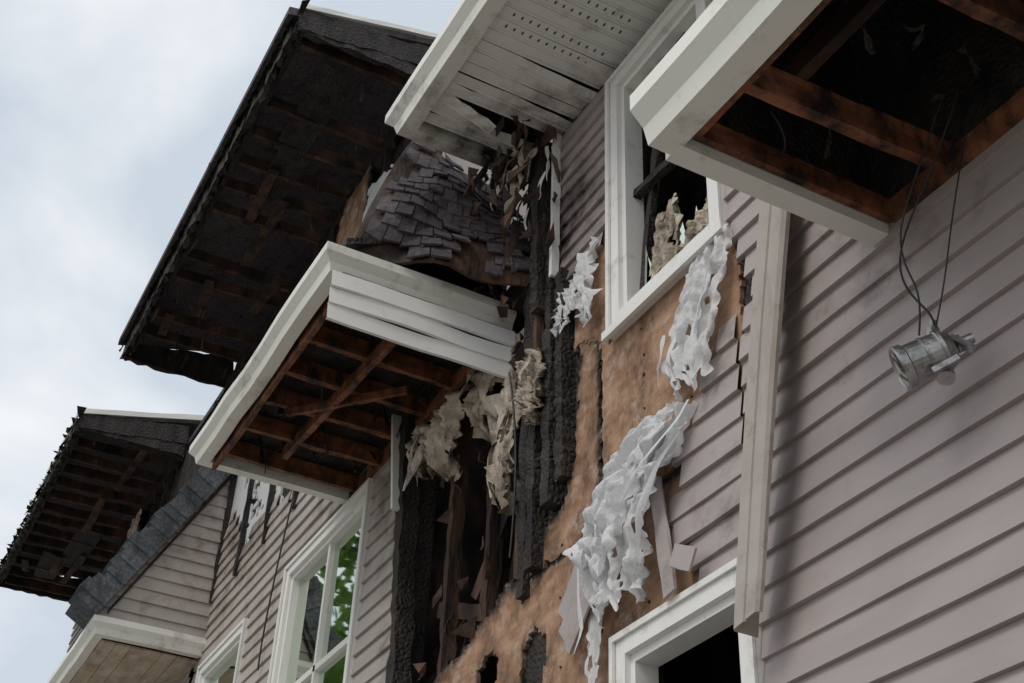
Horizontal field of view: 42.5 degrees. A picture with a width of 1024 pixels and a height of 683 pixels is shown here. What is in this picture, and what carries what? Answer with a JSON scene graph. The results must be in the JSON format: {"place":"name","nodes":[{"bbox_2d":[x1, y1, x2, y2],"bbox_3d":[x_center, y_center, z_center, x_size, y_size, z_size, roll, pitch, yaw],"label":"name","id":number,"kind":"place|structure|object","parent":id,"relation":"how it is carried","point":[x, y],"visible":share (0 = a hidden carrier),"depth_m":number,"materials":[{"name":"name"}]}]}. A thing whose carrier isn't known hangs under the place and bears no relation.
{"place":"outdoors","nodes":[
{"label":"outdoors","id":0,"kind":"place"},
{"bbox_2d":[0,0,460,682],"label":"sky","id":1,"kind":"structure","parent":0,"point":[114,113],"materials":[{"name":"white"}]},
{"bbox_2d":[326,270,515,378],"bbox_3d":[-0.523,-0.095,7.878,1.220,0.376,0.034,19,-38,-21],"label":"pent end panel","id":2,"kind":"object","parent":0,"point":[377,301],"visible":0.95,"depth_m":7.86,"materials":[{"name":"white plastic"}]},
{"bbox_2d":[630,0,821,153],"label":"pent gutter","id":3,"kind":"object","parent":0,"point":[716,57],"visible":1,"depth_m":4.43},
{"bbox_2d":[781,0,885,80],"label":"pent rafters","id":4,"kind":"object","parent":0,"point":[824,44],"visible":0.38,"depth_m":4.80,"materials":[{"name":"brown wood"}]},
{"bbox_2d":[692,0,1023,223],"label":"pent joists","id":5,"kind":"object","parent":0,"point":[766,81],"visible":0.79,"depth_m":4.70,"materials":[{"name":"brown wood"}]},
{"label":"ground","id":6,"kind":"structure","parent":0,"visible":0},
{"bbox_2d":[67,443,394,682],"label":"siding beige","id":7,"kind":"object","parent":6,"relation":"on","point":[245,592],"visible":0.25,"depth_m":11.20,"materials":[{"name":"plastic"}]},
{"bbox_2d":[71,474,234,679],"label":"pent roof deck","id":8,"kind":"structure","parent":7,"relation":"on","point":[167,546],"depth_m":13.34,"materials":[{"name":"brown wood"}]},
{"bbox_2d":[47,614,206,682],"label":"pent gutter","id":9,"kind":"object","parent":8,"relation":"attached to","point":[97,629],"visible":0.98,"depth_m":12.82,"materials":[{"name":"white metal"}]},
{"bbox_2d":[69,639,196,682],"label":"pent soffit","id":10,"kind":"structure","parent":8,"relation":"attached to","point":[106,661],"depth_m":13.19,"materials":[{"name":"brown wood"}]},
{"bbox_2d":[77,639,199,671],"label":"pent joists","id":11,"kind":"object","parent":8,"relation":"attached to","point":[191,658],"visible":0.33,"depth_m":12.97,"materials":[{"name":"brown wood"}]},
{"bbox_2d":[65,466,230,629],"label":"pent rake shingles","id":12,"kind":"object","parent":8,"relation":"on","point":[97,592],"visible":0.72,"depth_m":13.11,"materials":[{"name":"grey"}]},
{"bbox_2d":[98,474,231,637],"bbox_3d":[-3.475,1.991,13.393,1.130,2.023,0.020,19,-38,-21],"label":"pent gable siding","id":13,"kind":"object","parent":8,"relation":"attached to","point":[198,565],"visible":0.88,"depth_m":13.18,"materials":[{"name":"beige wood"}]},
{"bbox_2d":[195,618,248,682],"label":"side window frame","id":14,"kind":"object","parent":7,"relation":"attached to","point":[224,651],"visible":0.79,"depth_m":12.12,"materials":[{"name":"white wood"}]},
{"bbox_2d":[210,651,237,682],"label":"side window glass","id":15,"kind":"object","parent":14,"relation":"attached to","point":[225,673],"visible":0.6,"depth_m":12.14,"materials":[{"name":"white"}]},
{"bbox_2d":[138,128,752,682],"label":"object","id":16,"kind":"object","parent":6,"relation":"on","point":[424,544],"visible":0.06,"depth_m":8.60,"materials":[{"name":"brown wood"}]},
{"bbox_2d":[267,478,374,682],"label":"bay window frame","id":17,"kind":"object","parent":16,"relation":"attached to","point":[339,524],"visible":0.76,"depth_m":10.16,"materials":[{"name":"white wood"}]},
{"bbox_2d":[286,517,361,682],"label":"bay window glass","id":18,"kind":"object","parent":17,"relation":"in","point":[304,635],"visible":0.62,"depth_m":10.07,"materials":[{"name":"clear glass"}]},
{"bbox_2d":[239,237,478,475],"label":"pent roof deck","id":19,"kind":"structure","parent":16,"relation":"attached to","point":[336,361],"depth_m":9.09,"materials":[{"name":"brown wood"}]},
{"bbox_2d":[226,291,500,498],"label":"pent joists","id":20,"kind":"object","parent":19,"relation":"attached to","point":[315,373],"visible":0.64,"depth_m":9.16,"materials":[{"name":"brown wood"}]},
{"bbox_2d":[258,294,455,473],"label":"debris fragments","id":21,"kind":"object","parent":20,"relation":"attached to","point":[281,412],"visible":0.52,"depth_m":9.29,"materials":[{"name":"brown wood"}]},
{"bbox_2d":[212,272,511,470],"bbox_3d":[-1.119,0.400,9.002,1.150,0.186,2.626,19,-38,-21],"label":"pent subfascia","id":22,"kind":"object","parent":20,"relation":"attached to","point":[340,398],"visible":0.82,"depth_m":8.86,"materials":[{"name":"brown wood"}]},
{"bbox_2d":[189,241,516,504],"bbox_3d":[-1.195,0.342,9.042,1.289,0.194,2.796,19,-38,-21],"label":"pent gutter","id":23,"kind":"object","parent":22,"relation":"attached to","point":[305,301],"visible":0.81,"depth_m":8.29,"materials":[{"name":"white metal"}]},
{"bbox_2d":[391,414,401,511],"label":"loose corner trim","id":24,"kind":"structure","parent":19,"relation":"attached to","point":[396,420],"depth_m":9.09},
{"bbox_2d":[353,140,528,286],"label":"hip deck","id":25,"kind":"structure","parent":19,"relation":"on","point":[469,261],"depth_m":8.13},
{"bbox_2d":[364,141,530,277],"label":"hip shingles","id":26,"kind":"object","parent":25,"relation":"on","point":[376,229],"visible":0.79,"depth_m":8.32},
{"bbox_2d":[403,332,545,515],"bbox_3d":[-0.249,0.629,8.064,0.376,1.410,2.000,19,-38,-21],"label":"hanging insulation","id":27,"kind":"object","parent":19,"relation":"attached to","point":[490,417],"visible":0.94,"depth_m":7.96,"materials":[{"name":"fabric"}]},
{"bbox_2d":[413,115,560,679],"bbox_3d":[-0.106,0.200,8.164,0.670,3.472,1.944,6,-35,-4],"label":"char debris","id":28,"kind":"object","parent":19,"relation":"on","point":[467,629],"visible":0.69,"depth_m":8.16,"materials":[{"name":"brown wood"}]},
{"bbox_2d":[151,137,575,682],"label":"charred studs","id":29,"kind":"object","parent":16,"relation":"attached to","point":[547,453],"visible":0.36,"depth_m":7.82,"materials":[{"name":"black wood"}]},
{"bbox_2d":[229,164,393,544],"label":"wrap remnants","id":30,"kind":"object","parent":29,"relation":"attached to","point":[260,493],"visible":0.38,"depth_m":12.87,"materials":[{"name":"white plastic"}]},
{"bbox_2d":[510,146,549,240],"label":"melted vinyl shreds","id":31,"kind":"object","parent":29,"relation":"attached to","point":[547,168],"visible":0.64,"depth_m":8.29,"materials":[{"name":"grey plastic"}]},
{"bbox_2d":[336,164,611,354],"bbox_3d":[-0.576,-0.676,10.063,0.047,4.657,5.078,19,-39,-22],"label":"scorched plywood","id":32,"kind":"object","parent":16,"relation":"attached to","point":[592,329],"visible":0.45,"depth_m":7.38,"materials":[{"name":"brown wood"}]},
{"bbox_2d":[433,314,543,682],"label":"scorched studs","id":33,"kind":"object","parent":16,"relation":"attached to","point":[486,592],"visible":0.29,"depth_m":7.91,"materials":[{"name":"brown wood"}]},
{"bbox_2d":[435,223,745,682],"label":"plywood sheathing","id":34,"kind":"object","parent":16,"relation":"attached to","point":[508,627],"visible":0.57,"depth_m":6.62,"materials":[{"name":"brown wood"}]},
{"bbox_2d":[521,328,692,667],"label":"nail heads","id":35,"kind":"object","parent":34,"relation":"attached to","point":[601,442],"visible":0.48,"depth_m":6.55,"materials":[{"name":"grey metal"}]},
{"bbox_2d":[557,476,696,653],"bbox_3d":[0.493,0.988,5.981,0.053,0.676,1.248,18,-38,-20],"label":"broken siding","id":36,"kind":"object","parent":34,"relation":"attached to","point":[681,557],"visible":0.66,"depth_m":5.80,"materials":[{"name":"plastic"}]},
{"bbox_2d":[550,223,731,682],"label":"torn house wrap","id":37,"kind":"object","parent":34,"relation":"attached to","point":[650,445],"visible":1,"depth_m":5.96,"materials":[{"name":"white plastic"}]},
{"bbox_2d":[601,0,729,342],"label":"window frame","id":38,"kind":"object","parent":16,"relation":"attached to","point":[628,303],"visible":0.75,"depth_m":7.28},
{"bbox_2d":[633,147,675,289],"bbox_3d":[0.891,-0.986,7.103,0.120,1.516,0.747,19,-38,-21],"label":"burned sash","id":39,"kind":"object","parent":38,"relation":"attached to","point":[659,171],"visible":0.5,"depth_m":7.18,"materials":[{"name":"brown wood"}]},
{"bbox_2d":[641,19,696,284],"bbox_3d":[0.860,-1.008,7.092,0.001,1.600,0.686,19,-38,-21],"label":"broken glass","id":40,"kind":"object","parent":38,"relation":"attached to","point":[647,260],"visible":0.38,"depth_m":6.91,"materials":[{"name":"white"}]},
{"bbox_2d":[649,193,708,279],"bbox_3d":[0.862,-0.624,6.699,0.155,0.561,0.628,19,-38,-21],"label":"torn curtain","id":41,"kind":"object","parent":38,"relation":"hanging from","point":[665,250],"visible":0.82,"depth_m":6.75,"materials":[{"name":"fabric"}]},
{"bbox_2d":[609,557,764,682],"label":"window frame","id":42,"kind":"object","parent":16,"relation":"attached to","point":[643,648],"visible":0.62,"depth_m":5.48,"materials":[{"name":"white wood"}]},
{"bbox_2d":[442,139,552,341],"bbox_3d":[2.302,3.602,11.046,8.000,10.300,25.500,19,-38,-21],"label":"side and rear walls","id":43,"kind":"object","parent":6,"relation":"on","point":[465,164],"depth_m":11.51,"materials":[{"name":"beige charred wood"}]},
{"bbox_2d":[8,0,670,575],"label":"roof decks","id":44,"kind":"object","parent":43,"relation":"on","point":[228,238],"visible":0.09,"depth_m":14.03,"materials":[{"name":"black wood"}]},
{"bbox_2d":[0,406,188,601],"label":"eave fascia","id":45,"kind":"structure","parent":44,"relation":"attached to","point":[170,438],"depth_m":17.78,"materials":[{"name":"brown wood"}]},
{"bbox_2d":[5,433,178,596],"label":"eave rafters","id":46,"kind":"object","parent":45,"relation":"attached to","point":[103,549],"visible":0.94,"depth_m":18.93,"materials":[{"name":"brown wood"}]},
{"bbox_2d":[127,509,141,537],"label":"hanging soffit scraps","id":47,"kind":"object","parent":45,"relation":"hanging from","point":[133,525],"visible":0.37,"depth_m":18.52,"materials":[{"name":"paper"}]},
{"bbox_2d":[29,5,437,510],"bbox_3d":[-3.572,-0.152,15.792,2.065,0.651,10.761,19,-38,-21],"label":"roof drip edge","id":48,"kind":"object","parent":44,"relation":"attached to","point":[367,21],"visible":0.73,"depth_m":12.07,"materials":[{"name":"white metal"}]},
{"bbox_2d":[118,0,429,392],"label":"eave fascia","id":49,"kind":"structure","parent":44,"relation":"attached to","point":[330,86],"depth_m":12.52,"materials":[{"name":"brown wood"}]},
{"bbox_2d":[129,37,408,376],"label":"eave rafters","id":50,"kind":"object","parent":49,"relation":"attached to","point":[273,222],"visible":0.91,"depth_m":13.43,"materials":[{"name":"brown wood"}]},
{"bbox_2d":[421,140,740,682],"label":"interior rooms","id":51,"kind":"object","parent":6,"relation":"on","point":[715,658],"depth_m":8.61,"materials":[{"name":"black"}]},
{"bbox_2d":[559,0,1023,682],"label":"wall siding","id":52,"kind":"object","parent":6,"relation":"on","point":[895,548],"visible":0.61,"depth_m":4.68,"materials":[{"name":"plastic"}]},
{"bbox_2d":[424,0,671,159],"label":"eave soffit","id":53,"kind":"structure","parent":52,"relation":"on","point":[456,115],"depth_m":8.02,"materials":[{"name":"white plastic"}]},
{"bbox_2d":[385,0,525,175],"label":"eave gutter","id":54,"kind":"object","parent":53,"relation":"attached to","point":[456,41],"visible":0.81,"depth_m":8.20,"materials":[{"name":"white metal"}]},
{"bbox_2d":[490,141,537,212],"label":"burned paper scraps","id":55,"kind":"object","parent":53,"relation":"hanging from","point":[521,162],"visible":0.59,"depth_m":8.40,"materials":[{"name":"brown paper"}]},
{"bbox_2d":[430,0,655,143],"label":"soffit vent holes","id":56,"kind":"object","parent":53,"relation":"attached to","point":[509,127],"depth_m":8.45,"materials":[{"name":"wood"}]},
{"bbox_2d":[505,0,630,62],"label":"soffit vents","id":57,"kind":"object","parent":53,"relation":"attached to","point":[564,35],"visible":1,"depth_m":7.78,"materials":[{"name":"black vinyl"}]},
{"bbox_2d":[549,133,561,277],"bbox_3d":[0.269,-0.855,8.107,0.073,1.203,0.070,19,-38,-21],"label":"siding edge channel","id":58,"kind":"object","parent":52,"relation":"attached to","point":[554,247],"visible":0.87,"depth_m":8.04,"materials":[{"name":"white plastic"}]},
{"bbox_2d":[734,200,790,637],"bbox_3d":[1.035,0.152,5.255,0.164,1.983,0.518,19,-38,-21],"label":"corner post","id":59,"kind":"object","parent":52,"relation":"attached to","point":[766,319],"visible":0.91,"depth_m":5.11,"materials":[{"name":"beige plastic"}]},
{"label":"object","id":60,"kind":"object","parent":52,"relation":"attached to","visible":0},
{"bbox_2d":[664,138,888,246],"bbox_3d":[0.995,-0.592,4.947,0.988,0.210,0.155,19,-38,-21],"label":"pent return","id":61,"kind":"object","parent":60,"relation":"attached to","point":[695,156],"visible":0.61,"depth_m":4.84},
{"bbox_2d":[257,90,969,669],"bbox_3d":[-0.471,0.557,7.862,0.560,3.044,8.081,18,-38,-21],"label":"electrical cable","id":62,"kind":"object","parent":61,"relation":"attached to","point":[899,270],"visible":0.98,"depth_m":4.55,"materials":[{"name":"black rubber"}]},
{"bbox_2d":[888,319,975,391],"bbox_3d":[1.376,0.040,4.304,0.276,0.258,0.160,-10,-37,17],"label":"security light","id":63,"kind":"object","parent":62,"relation":"hanging from","point":[933,352],"visible":1,"depth_m":4.25,"materials":[{"name":"metal"}]},
{"bbox_2d":[716,0,1023,198],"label":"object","id":64,"kind":"object","parent":60,"relation":"attached to","point":[894,75],"depth_m":5.15,"materials":[{"name":"black wood"}]},
{"bbox_2d":[823,20,981,158],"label":"hanging debris scraps","id":65,"kind":"object","parent":60,"relation":"attached to","point":[976,68],"visible":0.94,"depth_m":4.47,"materials":[{"name":"brown wood"}]}
]}

